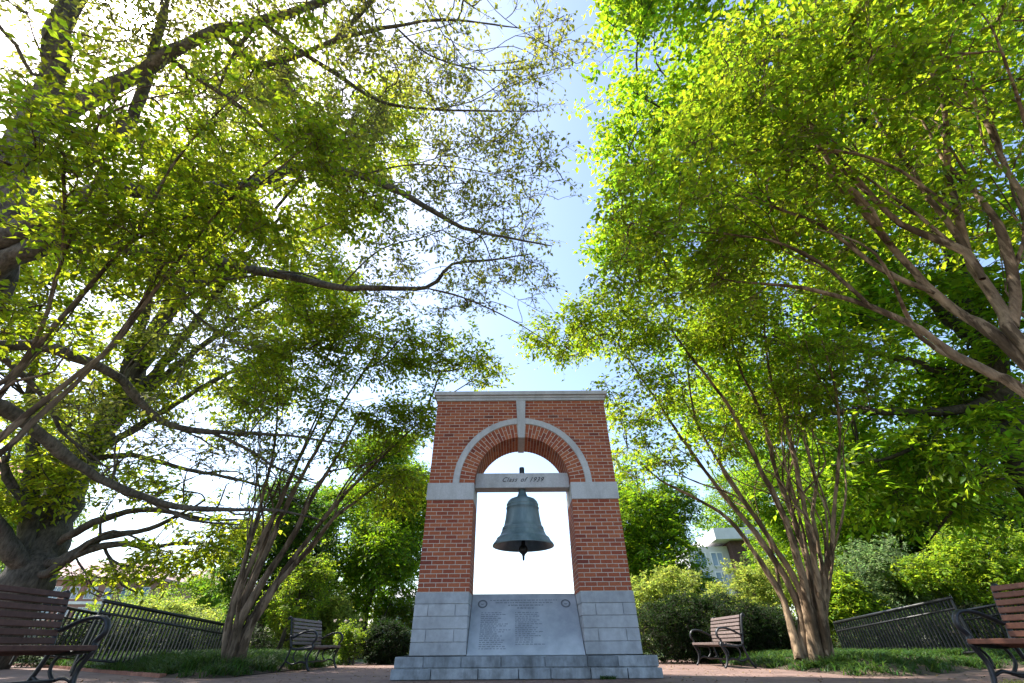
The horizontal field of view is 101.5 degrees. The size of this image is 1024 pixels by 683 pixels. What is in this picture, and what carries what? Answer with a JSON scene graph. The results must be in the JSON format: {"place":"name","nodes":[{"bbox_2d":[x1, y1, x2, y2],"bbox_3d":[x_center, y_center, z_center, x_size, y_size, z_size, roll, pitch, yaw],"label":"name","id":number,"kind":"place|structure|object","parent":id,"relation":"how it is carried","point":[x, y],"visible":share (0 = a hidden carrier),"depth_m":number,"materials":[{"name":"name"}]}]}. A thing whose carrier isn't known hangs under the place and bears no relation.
{"place":"outdoors","nodes":[
{"label":"outdoors","id":0,"kind":"place"},
{"bbox_2d":[31,647,359,678],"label":"planting bed ground","id":1,"kind":"structure","parent":0,"point":[196,674],"depth_m":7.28,"materials":[{"name":"green plant"}]},
{"bbox_2d":[9,603,110,663],"bbox_3d":[-11.403,7.568,10.692,0.070,1.431,1.807,-10,-37,13],"label":"metal fence","id":2,"kind":"object","parent":1,"relation":"on","point":[83,611],"visible":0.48,"depth_m":10.82,"materials":[{"name":"metal"}]},
{"bbox_2d":[13,610,279,667],"bbox_3d":[-10.710,8.684,12.043,7.697,1.561,1.979,3,-36,-5],"label":"hedge","id":3,"kind":"object","parent":1,"relation":"on","point":[264,643],"visible":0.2,"depth_m":11.88,"materials":[{"name":"green plant"}]},
{"bbox_2d":[69,599,232,672],"bbox_3d":[-8.270,7.231,9.982,0.069,1.564,3.937,-7,-37,9],"label":"metal fence","id":4,"kind":"object","parent":1,"relation":"on","point":[152,611],"visible":0.67,"depth_m":9.60,"materials":[{"name":"metal"}]},
{"bbox_2d":[189,264,518,664],"bbox_3d":[-3.724,2.466,10.091,7.302,8.617,4.736,13,-38,-18],"label":"crepe myrtle","id":5,"kind":"object","parent":1,"relation":"on","point":[237,636],"visible":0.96,"depth_m":10.40,"materials":[{"name":"green plant"}]},
{"bbox_2d":[14,643,946,663],"bbox_3d":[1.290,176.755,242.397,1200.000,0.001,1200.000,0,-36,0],"label":"ground","id":6,"kind":"structure","parent":0,"point":[359,660],"depth_m":17.48,"materials":[{"name":"brown soil"}]},
{"bbox_2d":[0,399,113,573],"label":"broadleaf tree","id":7,"kind":"object","parent":6,"relation":"on","point":[77,520],"visible":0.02,"depth_m":27.05,"materials":[{"name":"green plant"}]},
{"bbox_2d":[27,561,198,644],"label":"brick building","id":8,"kind":"structure","parent":6,"relation":"on","point":[80,602],"depth_m":61.93,"materials":[{"name":"white paint"}]},
{"bbox_2d":[48,586,62,597],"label":"window","id":9,"kind":"structure","parent":8,"relation":"in","point":[56,588],"depth_m":61.10,"materials":[{"name":"white glass"}]},
{"bbox_2d":[69,587,80,598],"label":"window","id":10,"kind":"structure","parent":8,"relation":"in","point":[72,596],"depth_m":61.04,"materials":[{"name":"white paint"}]},
{"bbox_2d":[83,587,98,598],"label":"window","id":11,"kind":"structure","parent":8,"relation":"in","point":[88,596],"depth_m":61.24,"materials":[{"name":"white glass"}]},
{"bbox_2d":[101,587,115,598],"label":"window","id":12,"kind":"structure","parent":8,"relation":"in","point":[107,589],"depth_m":61.62,"materials":[{"name":"grey glass"}]},
{"bbox_2d":[119,587,132,598],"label":"window","id":13,"kind":"structure","parent":8,"relation":"in","point":[123,592],"depth_m":61.96,"materials":[{"name":"glass"}]},
{"bbox_2d":[137,587,150,598],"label":"window","id":14,"kind":"structure","parent":8,"relation":"in","point":[145,589],"depth_m":62.40,"materials":[{"name":"glass"}]},
{"bbox_2d":[59,586,180,650],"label":"yellow bush","id":15,"kind":"object","parent":6,"relation":"on","point":[97,606],"visible":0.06,"depth_m":25.51,"materials":[{"name":"green plant"}]},
{"bbox_2d":[97,588,216,650],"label":"yellow bush","id":16,"kind":"object","parent":6,"relation":"on","point":[179,607],"visible":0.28,"depth_m":22.84,"materials":[{"name":"green plant"}]},
{"bbox_2d":[157,564,228,622],"bbox_3d":[-27.912,23.792,37.079,7.324,7.523,7.937,0,-36,0],"label":"distant tree","id":17,"kind":"object","parent":6,"relation":"on","point":[191,584],"visible":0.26,"depth_m":36.90,"materials":[{"name":"green plant"}]},
{"bbox_2d":[164,602,244,650],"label":"yellow bush","id":18,"kind":"object","parent":6,"relation":"on","point":[214,615],"visible":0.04,"depth_m":25.81,"materials":[{"name":"green plant"}]},
{"bbox_2d":[184,570,231,586],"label":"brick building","id":19,"kind":"structure","parent":6,"relation":"on","point":[199,573],"depth_m":88.62,"materials":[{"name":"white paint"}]},
{"bbox_2d":[0,6,431,669],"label":"oak tree","id":20,"kind":"object","parent":6,"relation":"on","point":[36,552],"visible":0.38,"depth_m":12.61,"materials":[{"name":"green plant"}]},
{"bbox_2d":[216,607,295,647],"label":"yellow bush","id":21,"kind":"object","parent":6,"relation":"on","point":[245,621],"visible":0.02,"depth_m":22.01,"materials":[{"name":"green plant"}]},
{"bbox_2d":[196,469,347,644],"bbox_3d":[-9.571,8.851,17.110,5.599,7.010,5.775,0,-36,0],"label":"broadleaf tree","id":22,"kind":"object","parent":6,"relation":"on","point":[320,510],"visible":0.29,"depth_m":16.43,"materials":[{"name":"green plant"}]},
{"bbox_2d":[0,0,602,528],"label":"oak tree","id":23,"kind":"object","parent":6,"relation":"on","point":[156,62],"visible":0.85,"depth_m":8.83,"materials":[{"name":"green plant"}]},
{"bbox_2d":[268,570,368,658],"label":"yellow shrub","id":24,"kind":"object","parent":6,"relation":"on","point":[329,624],"visible":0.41,"depth_m":14.95,"materials":[{"name":"green plant"}]},
{"bbox_2d":[297,425,430,658],"bbox_3d":[-7.049,9.381,21.539,8.644,11.242,8.483,0,-36,0],"label":"broadleaf tree","id":25,"kind":"object","parent":6,"relation":"on","point":[385,553],"visible":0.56,"depth_m":19.33,"materials":[{"name":"green plant"}]},
{"bbox_2d":[340,433,429,652],"bbox_3d":[-10.480,14.564,33.455,9.764,16.738,8.960,0,-36,0],"label":"broadleaf tree","id":26,"kind":"object","parent":6,"relation":"on","point":[422,462],"visible":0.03,"depth_m":34.21,"materials":[{"name":"green plant"}]},
{"bbox_2d":[367,590,414,653],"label":"yellow shrub","id":27,"kind":"object","parent":6,"relation":"on","point":[405,620],"visible":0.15,"depth_m":19.64,"materials":[{"name":"green plant"}]},
{"bbox_2d":[375,590,414,648],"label":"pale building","id":28,"kind":"structure","parent":6,"relation":"on","point":[396,606],"depth_m":76.61,"materials":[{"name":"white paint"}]},
{"bbox_2d":[613,449,727,647],"bbox_3d":[7.049,10.825,22.868,8.063,10.651,8.997,0,-36,0],"label":"broadleaf tree","id":29,"kind":"object","parent":6,"relation":"on","point":[654,530],"visible":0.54,"depth_m":21.27,"materials":[{"name":"green plant"}]},
{"bbox_2d":[630,564,723,659],"bbox_3d":[5.710,10.039,15.415,4.518,3.346,3.226,0,-36,0],"label":"yellow shrub","id":30,"kind":"object","parent":6,"relation":"on","point":[648,588],"visible":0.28,"depth_m":15.56,"materials":[{"name":"green plant"}]},
{"bbox_2d":[675,527,768,616],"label":"glazed building","id":31,"kind":"structure","parent":6,"relation":"on","point":[721,543],"depth_m":40.77,"materials":[{"name":"white paint"}]},
{"bbox_2d":[693,552,708,566],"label":"window","id":32,"kind":"structure","parent":31,"relation":"in","point":[700,560],"depth_m":41.30,"materials":[{"name":"glass"}]},
{"bbox_2d":[709,552,725,566],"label":"window","id":33,"kind":"structure","parent":31,"relation":"in","point":[716,557],"depth_m":41.15,"materials":[{"name":"blue glass"}]},
{"bbox_2d":[714,571,729,586],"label":"window","id":34,"kind":"structure","parent":31,"relation":"in","point":[719,574],"depth_m":40.24,"materials":[{"name":"white paint"}]},
{"bbox_2d":[691,467,793,609],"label":"broadleaf tree","id":35,"kind":"object","parent":6,"relation":"on","point":[714,517],"visible":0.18,"depth_m":60.29,"materials":[{"name":"green plant"}]},
{"bbox_2d":[699,545,799,652],"bbox_3d":[9.613,10.071,16.089,4.764,4.094,3.130,0,-36,0],"label":"yellow shrub","id":36,"kind":"object","parent":6,"relation":"on","point":[742,581],"visible":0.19,"depth_m":16.13,"materials":[{"name":"green plant"}]},
{"bbox_2d":[564,0,1023,549],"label":"broadleaf tree","id":37,"kind":"object","parent":6,"relation":"on","point":[922,466],"visible":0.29,"depth_m":11.81,"materials":[{"name":"green plant"}]},
{"bbox_2d":[725,420,873,602],"bbox_3d":[18.956,11.766,27.843,10.457,14.504,10.562,0,-36,0],"label":"broadleaf tree","id":38,"kind":"object","parent":6,"relation":"on","point":[776,531],"visible":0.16,"depth_m":27.03,"materials":[{"name":"green plant"}]},
{"bbox_2d":[579,0,1023,398],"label":"crepe myrtle","id":39,"kind":"object","parent":6,"relation":"on","point":[791,133],"visible":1,"depth_m":6.32,"materials":[{"name":"green plant"}]},
{"bbox_2d":[787,559,912,649],"bbox_3d":[11.474,9.249,14.320,3.636,3.079,2.783,0,-36,0],"label":"leafy shrub","id":40,"kind":"object","parent":6,"relation":"on","point":[856,604],"visible":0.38,"depth_m":13.77,"materials":[{"name":"green plant"}]},
{"bbox_2d":[769,415,1008,637],"bbox_3d":[17.788,9.351,21.541,9.238,10.984,9.550,0,-36,0],"label":"broadleaf tree","id":41,"kind":"object","parent":6,"relation":"on","point":[842,539],"visible":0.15,"depth_m":20.07,"materials":[{"name":"green plant"}]},
{"bbox_2d":[817,532,976,647],"bbox_3d":[13.333,9.256,14.909,5.300,4.420,3.233,0,-36,0],"label":"leafy shrub","id":42,"kind":"object","parent":6,"relation":"on","point":[875,583],"visible":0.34,"depth_m":14.84,"materials":[{"name":"green plant"}]},
{"bbox_2d":[829,421,1023,621],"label":"broadleaf tree","id":43,"kind":"object","parent":6,"relation":"on","point":[1001,507],"visible":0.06,"depth_m":17.80,"materials":[{"name":"green plant"}]},
{"bbox_2d":[880,518,1023,648],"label":"leafy shrub","id":44,"kind":"object","parent":6,"relation":"on","point":[1000,569],"visible":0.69,"depth_m":14.08,"materials":[{"name":"green plant"}]},
{"bbox_2d":[0,660,1023,682],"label":"brick plaza","id":45,"kind":"structure","parent":0,"point":[17,674],"depth_m":6.59,"materials":[{"name":"red brick"}]},
{"bbox_2d":[0,584,110,682],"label":"park bench","id":46,"kind":"object","parent":45,"relation":"on","point":[52,648],"visible":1,"depth_m":4.32,"materials":[{"name":"wood"}]},
{"bbox_2d":[12,663,166,677],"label":"bed kerb","id":47,"kind":"structure","parent":45,"relation":"on","point":[147,674],"depth_m":8.19,"materials":[{"name":"concrete"}]},
{"bbox_2d":[255,539,341,651],"bbox_3d":[-7.078,8.527,13.907,2.503,3.520,2.807,0,-36,0],"label":"slender tree","id":48,"kind":"object","parent":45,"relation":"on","point":[311,577],"visible":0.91,"depth_m":13.81,"materials":[{"name":"green plant"}]},
{"bbox_2d":[278,616,342,671],"bbox_3d":[-4.503,6.873,9.516,0.730,0.970,1.800,0,-36,-1],"label":"park bench","id":49,"kind":"object","parent":45,"relation":"on","point":[315,645],"visible":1,"depth_m":9.30,"materials":[{"name":"wood"}]},
{"bbox_2d":[333,618,373,664],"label":"flowering shrub","id":50,"kind":"object","parent":45,"relation":"on","point":[348,644],"visible":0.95,"depth_m":11.67,"materials":[{"name":"green plant"}]},
{"bbox_2d":[359,615,410,664],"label":"round shrub","id":51,"kind":"object","parent":45,"relation":"on","point":[387,644],"visible":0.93,"depth_m":11.82,"materials":[{"name":"green plant"}]},
{"bbox_2d":[390,390,663,680],"bbox_3d":[0.204,3.345,8.076,4.028,4.903,1.240,0,-36,0],"label":"bell monument","id":52,"kind":"object","parent":45,"relation":"on","point":[588,628],"visible":1,"depth_m":7.36,"materials":[{"name":"brick"}]},
{"bbox_2d":[493,467,553,560],"bbox_3d":[0.204,3.262,8.031,1.132,1.705,1.132,0,-36,0],"label":"bell","id":53,"kind":"object","parent":52,"relation":"hanging from","point":[523,533],"visible":1,"depth_m":7.72,"materials":[{"name":"metal"}]},
{"bbox_2d":[600,675,615,679],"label":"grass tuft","id":54,"kind":"object","parent":45,"relation":"on","point":[609,678],"visible":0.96,"depth_m":6.09,"materials":[{"name":"green plant"}]},
{"bbox_2d":[689,613,756,668],"bbox_3d":[4.723,6.824,9.540,0.730,0.970,1.800,-1,-36,1],"label":"park bench","id":55,"kind":"object","parent":45,"relation":"on","point":[719,642],"visible":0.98,"depth_m":9.35,"materials":[{"name":"wood"}]},
{"bbox_2d":[0,0,1023,643],"label":"sky","id":56,"kind":"structure","parent":0,"point":[549,571],"materials":[{"name":"white"}]},
{"bbox_2d":[58,662,1016,682],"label":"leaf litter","id":57,"kind":"object","parent":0,"point":[577,680],"visible":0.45,"depth_m":6.29,"materials":[{"name":"brown plant"}]},
{"bbox_2d":[682,646,1023,676],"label":"planting bed ground","id":58,"kind":"structure","parent":0,"point":[959,669],"depth_m":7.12,"materials":[{"name":"green plant"}]},
{"bbox_2d":[501,237,941,662],"bbox_3d":[4.553,2.090,9.667,9.230,8.645,5.018,-10,-37,13],"label":"crepe myrtle","id":59,"kind":"object","parent":58,"relation":"on","point":[811,639],"visible":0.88,"depth_m":10.11,"materials":[{"name":"green plant"}]},
{"bbox_2d":[636,588,835,663],"bbox_3d":[5.890,8.032,11.731,6.035,1.963,2.248,0,-36,0],"label":"hedge","id":60,"kind":"object","parent":58,"relation":"on","point":[767,632],"visible":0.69,"depth_m":11.33,"materials":[{"name":"green plant"}]},
{"bbox_2d":[833,596,974,654],"bbox_3d":[9.752,7.545,10.588,0.068,1.575,3.802,4,-36,-6],"label":"metal fence","id":61,"kind":"object","parent":58,"relation":"on","point":[903,608],"visible":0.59,"depth_m":10.37,"materials":[{"name":"metal"}]},
{"bbox_2d":[831,589,1023,649],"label":"hedge","id":62,"kind":"object","parent":58,"relation":"on","point":[966,606],"visible":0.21,"depth_m":12.49,"materials":[{"name":"green plant"}]},
{"bbox_2d":[951,604,1023,651],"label":"metal fence","id":63,"kind":"object","parent":58,"relation":"on","point":[990,606],"visible":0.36,"depth_m":11.27,"materials":[{"name":"metal"}]},
{"bbox_2d":[999,679,1023,682],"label":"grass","id":64,"kind":"structure","parent":0,"point":[1011,681],"depth_m":4.85,"materials":[{"name":"green plant"}]},
{"label":"lawn strip","id":65,"kind":"structure","parent":0,"visible":0},
{"bbox_2d":[0,0,411,456],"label":"crepe myrtle","id":66,"kind":"object","parent":65,"relation":"on","point":[79,143],"visible":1,"depth_m":6.22,"materials":[{"name":"green plant"}]},
{"label":"lawn strip","id":67,"kind":"structure","parent":0,"visible":0},
{"bbox_2d":[951,582,1023,682],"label":"park bench","id":68,"kind":"object","parent":67,"relation":"on","point":[1004,644],"visible":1,"depth_m":4.46,"materials":[{"name":"wood"}]}
]}

